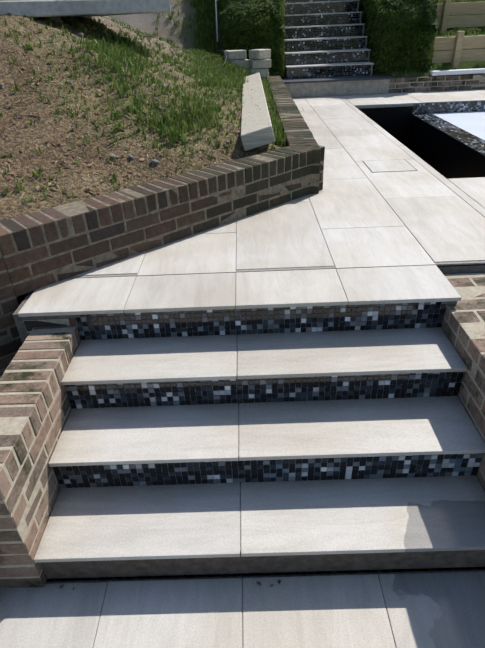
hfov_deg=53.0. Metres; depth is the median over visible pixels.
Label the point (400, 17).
hedge
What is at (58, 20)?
bank stones
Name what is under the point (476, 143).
pool mosaic
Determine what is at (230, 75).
grass tufts
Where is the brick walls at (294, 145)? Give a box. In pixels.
[0,76,484,587]
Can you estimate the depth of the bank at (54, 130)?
3.38 m
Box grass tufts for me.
[0,0,484,203]
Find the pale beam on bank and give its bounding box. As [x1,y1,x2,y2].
[240,73,274,150]
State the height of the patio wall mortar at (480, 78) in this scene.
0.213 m
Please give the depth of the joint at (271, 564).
1.92 m
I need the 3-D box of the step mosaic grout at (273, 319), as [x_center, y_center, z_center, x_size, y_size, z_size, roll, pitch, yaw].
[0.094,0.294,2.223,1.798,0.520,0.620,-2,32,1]
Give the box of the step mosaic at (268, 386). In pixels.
[53,302,482,487]
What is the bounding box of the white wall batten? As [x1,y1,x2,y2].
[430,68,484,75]
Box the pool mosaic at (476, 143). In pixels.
[413,101,484,154]
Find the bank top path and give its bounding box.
[0,0,170,16]
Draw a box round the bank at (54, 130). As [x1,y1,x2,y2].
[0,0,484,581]
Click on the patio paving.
(378, 253)
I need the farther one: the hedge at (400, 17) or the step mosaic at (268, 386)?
the hedge at (400, 17)
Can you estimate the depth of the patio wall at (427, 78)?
7.86 m
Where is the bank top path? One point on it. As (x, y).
(58, 8)
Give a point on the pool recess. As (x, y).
(444, 154)
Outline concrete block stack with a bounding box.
[224,49,270,76]
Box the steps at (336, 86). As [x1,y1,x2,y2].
[282,0,392,96]
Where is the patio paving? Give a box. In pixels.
[0,89,484,647]
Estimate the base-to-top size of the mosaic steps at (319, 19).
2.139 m
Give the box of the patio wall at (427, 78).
[388,74,484,92]
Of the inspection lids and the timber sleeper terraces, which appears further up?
the timber sleeper terraces
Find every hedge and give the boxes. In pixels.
[220,0,285,78]
[358,0,439,75]
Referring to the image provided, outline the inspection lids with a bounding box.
[298,108,417,172]
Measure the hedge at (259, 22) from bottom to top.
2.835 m
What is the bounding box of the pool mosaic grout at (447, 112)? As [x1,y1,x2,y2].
[412,100,484,155]
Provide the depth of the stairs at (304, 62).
8.42 m
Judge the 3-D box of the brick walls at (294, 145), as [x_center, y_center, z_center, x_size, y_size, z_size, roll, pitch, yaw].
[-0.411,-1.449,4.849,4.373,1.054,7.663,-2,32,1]
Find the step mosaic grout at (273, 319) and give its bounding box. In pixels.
[56,302,483,486]
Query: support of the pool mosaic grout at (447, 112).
on the pool recess
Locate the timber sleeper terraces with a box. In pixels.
[432,0,484,69]
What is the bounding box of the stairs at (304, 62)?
[284,0,372,78]
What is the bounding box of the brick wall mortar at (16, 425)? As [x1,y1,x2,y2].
[0,77,484,587]
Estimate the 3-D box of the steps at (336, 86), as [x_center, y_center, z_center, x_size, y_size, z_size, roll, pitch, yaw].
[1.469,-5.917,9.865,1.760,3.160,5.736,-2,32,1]
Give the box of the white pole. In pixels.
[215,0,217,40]
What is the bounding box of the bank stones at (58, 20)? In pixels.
[0,17,229,165]
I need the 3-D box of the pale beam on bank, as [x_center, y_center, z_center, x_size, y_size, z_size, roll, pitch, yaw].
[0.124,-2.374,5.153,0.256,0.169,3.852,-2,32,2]
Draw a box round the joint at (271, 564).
[13,100,484,647]
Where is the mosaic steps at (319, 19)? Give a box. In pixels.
[284,0,370,78]
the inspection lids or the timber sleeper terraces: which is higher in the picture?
the timber sleeper terraces
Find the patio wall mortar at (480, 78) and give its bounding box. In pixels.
[388,75,484,92]
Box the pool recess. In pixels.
[356,104,484,178]

